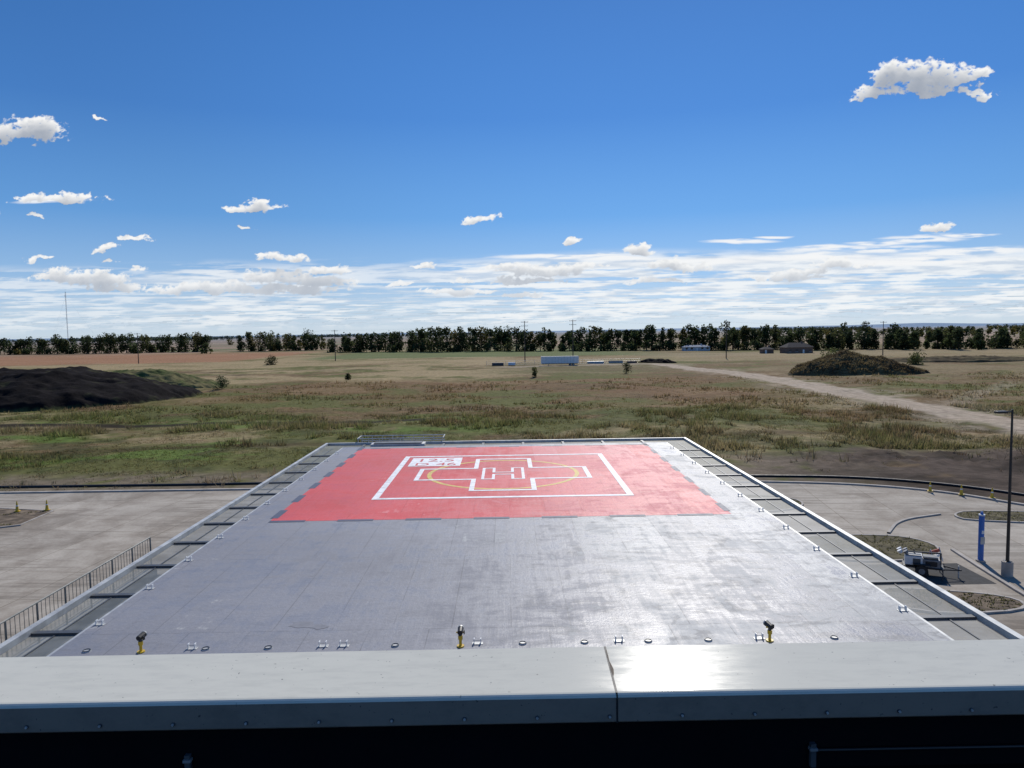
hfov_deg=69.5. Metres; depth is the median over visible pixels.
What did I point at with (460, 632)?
foam monitor
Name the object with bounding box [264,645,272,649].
deck drain ring
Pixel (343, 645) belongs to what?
tie down bracket
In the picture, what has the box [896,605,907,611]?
tie down bracket
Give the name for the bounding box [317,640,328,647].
tie down bracket
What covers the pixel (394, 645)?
deck drain ring
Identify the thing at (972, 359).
spoil pile
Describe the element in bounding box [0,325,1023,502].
ground
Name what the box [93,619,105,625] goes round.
tie down bracket
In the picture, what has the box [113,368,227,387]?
grassy mound
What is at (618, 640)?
tie down bracket
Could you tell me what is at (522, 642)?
deck drain ring
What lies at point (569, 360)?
semi trailer
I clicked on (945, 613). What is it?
safety net
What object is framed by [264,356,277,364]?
shrub
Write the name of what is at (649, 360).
spoil pile
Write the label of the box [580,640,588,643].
deck drain ring
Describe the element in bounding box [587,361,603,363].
stacked pipes
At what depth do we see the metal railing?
21.49 m
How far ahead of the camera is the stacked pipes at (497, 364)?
316.21 m
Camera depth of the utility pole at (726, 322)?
362.85 m
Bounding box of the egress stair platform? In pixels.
[357,434,444,441]
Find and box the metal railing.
[0,537,150,642]
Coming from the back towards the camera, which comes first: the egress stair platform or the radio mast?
the radio mast
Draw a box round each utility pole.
[524,321,525,361]
[569,320,575,355]
[723,321,729,357]
[880,321,883,354]
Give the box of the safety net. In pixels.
[0,437,1023,656]
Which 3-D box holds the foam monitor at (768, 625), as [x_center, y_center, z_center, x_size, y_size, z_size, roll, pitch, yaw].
[6.174,5.934,17.748,0.205,0.469,0.262,-2,4,-17]
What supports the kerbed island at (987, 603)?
on the parking lot
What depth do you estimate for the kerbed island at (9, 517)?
60.25 m
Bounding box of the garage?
[760,345,773,353]
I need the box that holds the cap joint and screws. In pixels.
[24,646,973,728]
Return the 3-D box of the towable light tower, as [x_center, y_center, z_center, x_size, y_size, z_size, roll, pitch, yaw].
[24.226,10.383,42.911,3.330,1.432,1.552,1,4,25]
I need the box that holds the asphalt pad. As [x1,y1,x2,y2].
[902,563,995,584]
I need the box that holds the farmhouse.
[780,341,812,352]
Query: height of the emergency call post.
3.080 m
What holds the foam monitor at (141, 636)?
on the helipad
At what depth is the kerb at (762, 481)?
69.26 m
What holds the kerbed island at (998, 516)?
on the parking lot
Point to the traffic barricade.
(937, 551)
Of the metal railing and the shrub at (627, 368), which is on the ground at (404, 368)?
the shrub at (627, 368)
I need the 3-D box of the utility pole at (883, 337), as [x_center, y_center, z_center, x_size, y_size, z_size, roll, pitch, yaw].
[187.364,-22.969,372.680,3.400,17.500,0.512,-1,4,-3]
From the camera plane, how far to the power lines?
369.10 m
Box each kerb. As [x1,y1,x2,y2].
[0,480,1023,505]
[887,513,940,532]
[950,549,1023,595]
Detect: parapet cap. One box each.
[0,647,615,732]
[606,639,1023,721]
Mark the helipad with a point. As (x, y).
(491, 546)
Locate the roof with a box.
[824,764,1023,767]
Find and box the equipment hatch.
[370,441,425,446]
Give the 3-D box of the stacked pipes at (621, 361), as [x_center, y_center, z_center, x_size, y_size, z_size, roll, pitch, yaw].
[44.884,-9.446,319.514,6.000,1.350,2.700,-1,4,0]
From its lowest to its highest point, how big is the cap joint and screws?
0.137 m
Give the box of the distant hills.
[0,323,1022,340]
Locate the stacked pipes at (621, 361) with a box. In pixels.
[608,360,622,362]
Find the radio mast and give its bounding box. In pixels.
[52,294,68,345]
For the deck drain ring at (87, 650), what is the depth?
17.70 m
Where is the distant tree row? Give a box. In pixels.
[0,320,1023,354]
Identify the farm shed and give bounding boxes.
[682,344,709,350]
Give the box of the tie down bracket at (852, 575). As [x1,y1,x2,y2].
[849,572,858,576]
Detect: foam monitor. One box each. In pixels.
[136,631,146,653]
[456,625,464,647]
[763,620,773,642]
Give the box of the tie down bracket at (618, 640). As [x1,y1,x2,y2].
[613,635,624,641]
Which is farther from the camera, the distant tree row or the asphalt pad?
the distant tree row
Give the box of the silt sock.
[0,475,1023,495]
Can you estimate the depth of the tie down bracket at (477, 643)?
17.80 m
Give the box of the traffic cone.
[14,501,20,511]
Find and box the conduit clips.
[183,742,1023,767]
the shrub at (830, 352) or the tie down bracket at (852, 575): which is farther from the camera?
the shrub at (830, 352)
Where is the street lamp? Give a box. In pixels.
[994,409,1013,576]
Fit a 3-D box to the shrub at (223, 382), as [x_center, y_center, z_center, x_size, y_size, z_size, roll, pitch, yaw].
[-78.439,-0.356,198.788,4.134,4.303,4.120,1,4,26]
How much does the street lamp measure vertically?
9.650 m
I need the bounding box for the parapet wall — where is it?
[0,715,1023,767]
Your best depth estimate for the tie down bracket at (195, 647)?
17.76 m
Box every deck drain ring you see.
[82,648,91,652]
[201,646,209,650]
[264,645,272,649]
[391,643,398,647]
[519,641,526,644]
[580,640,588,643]
[644,638,651,642]
[704,637,711,641]
[830,635,838,639]
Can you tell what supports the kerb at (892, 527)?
on the parking lot
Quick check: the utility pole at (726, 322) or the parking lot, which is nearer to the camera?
the parking lot
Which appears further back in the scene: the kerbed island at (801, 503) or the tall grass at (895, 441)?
the tall grass at (895, 441)
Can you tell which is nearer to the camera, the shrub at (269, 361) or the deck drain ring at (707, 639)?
the deck drain ring at (707, 639)
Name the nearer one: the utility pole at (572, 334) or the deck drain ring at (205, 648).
the deck drain ring at (205, 648)
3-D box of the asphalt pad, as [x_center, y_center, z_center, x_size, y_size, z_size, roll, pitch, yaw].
[24.260,11.090,43.117,5.700,0.001,3.700,-1,4,0]
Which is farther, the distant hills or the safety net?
the distant hills
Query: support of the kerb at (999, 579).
on the parking lot
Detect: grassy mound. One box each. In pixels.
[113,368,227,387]
[788,350,929,375]
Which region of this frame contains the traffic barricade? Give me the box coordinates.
[929,547,942,561]
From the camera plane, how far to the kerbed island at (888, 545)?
48.85 m
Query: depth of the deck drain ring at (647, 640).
17.79 m
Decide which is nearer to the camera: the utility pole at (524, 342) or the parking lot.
the parking lot
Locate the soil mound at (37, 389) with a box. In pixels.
[0,366,203,411]
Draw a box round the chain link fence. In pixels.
[486,359,639,364]
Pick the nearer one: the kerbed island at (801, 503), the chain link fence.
the kerbed island at (801, 503)
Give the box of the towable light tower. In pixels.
[897,547,961,579]
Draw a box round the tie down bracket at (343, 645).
[338,640,349,646]
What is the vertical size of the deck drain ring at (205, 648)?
0.036 m
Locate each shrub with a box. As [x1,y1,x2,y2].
[213,375,228,389]
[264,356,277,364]
[345,373,350,379]
[532,367,536,376]
[621,362,631,373]
[820,347,838,356]
[906,350,926,364]
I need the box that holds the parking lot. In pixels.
[0,483,1023,643]
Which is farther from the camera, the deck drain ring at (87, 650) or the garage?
the garage
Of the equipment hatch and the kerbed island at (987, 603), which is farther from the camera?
the equipment hatch
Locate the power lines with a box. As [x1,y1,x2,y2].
[59,320,865,336]
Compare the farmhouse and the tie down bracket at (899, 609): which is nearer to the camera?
the tie down bracket at (899, 609)
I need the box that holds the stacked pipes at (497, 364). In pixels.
[492,363,503,365]
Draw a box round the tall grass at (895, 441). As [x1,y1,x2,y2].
[0,400,1023,491]
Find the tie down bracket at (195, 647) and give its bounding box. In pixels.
[185,643,197,649]
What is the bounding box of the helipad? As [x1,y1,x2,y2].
[49,442,950,656]
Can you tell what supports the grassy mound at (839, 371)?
on the ground at (404, 368)
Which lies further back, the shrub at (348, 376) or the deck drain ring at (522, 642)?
the shrub at (348, 376)
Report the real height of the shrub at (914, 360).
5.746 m
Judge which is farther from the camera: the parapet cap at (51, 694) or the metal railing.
the metal railing
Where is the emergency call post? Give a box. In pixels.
[976,512,984,562]
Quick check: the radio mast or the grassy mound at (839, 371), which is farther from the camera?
the radio mast
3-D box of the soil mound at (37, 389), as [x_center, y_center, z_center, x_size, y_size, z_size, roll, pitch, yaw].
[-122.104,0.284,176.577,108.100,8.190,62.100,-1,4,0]
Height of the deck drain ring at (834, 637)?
0.036 m
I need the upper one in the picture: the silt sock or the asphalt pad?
the silt sock
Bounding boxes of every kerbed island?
[0,508,53,527]
[788,497,803,505]
[851,534,939,561]
[946,590,1023,613]
[954,510,1023,522]
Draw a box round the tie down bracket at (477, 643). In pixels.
[472,637,482,644]
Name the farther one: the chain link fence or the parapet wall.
the chain link fence
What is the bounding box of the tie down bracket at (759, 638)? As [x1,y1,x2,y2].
[753,633,765,639]
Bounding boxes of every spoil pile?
[638,358,676,362]
[888,355,1023,362]
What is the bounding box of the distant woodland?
[7,323,1023,353]
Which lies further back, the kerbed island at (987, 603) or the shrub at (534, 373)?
the shrub at (534, 373)
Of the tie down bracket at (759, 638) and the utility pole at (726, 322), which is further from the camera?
the utility pole at (726, 322)
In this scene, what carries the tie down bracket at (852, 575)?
on the helipad
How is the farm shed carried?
on the ground at (404, 368)
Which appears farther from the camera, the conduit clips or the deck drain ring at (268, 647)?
the deck drain ring at (268, 647)
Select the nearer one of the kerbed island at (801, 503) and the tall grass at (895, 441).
the kerbed island at (801, 503)
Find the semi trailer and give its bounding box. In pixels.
[541,356,578,365]

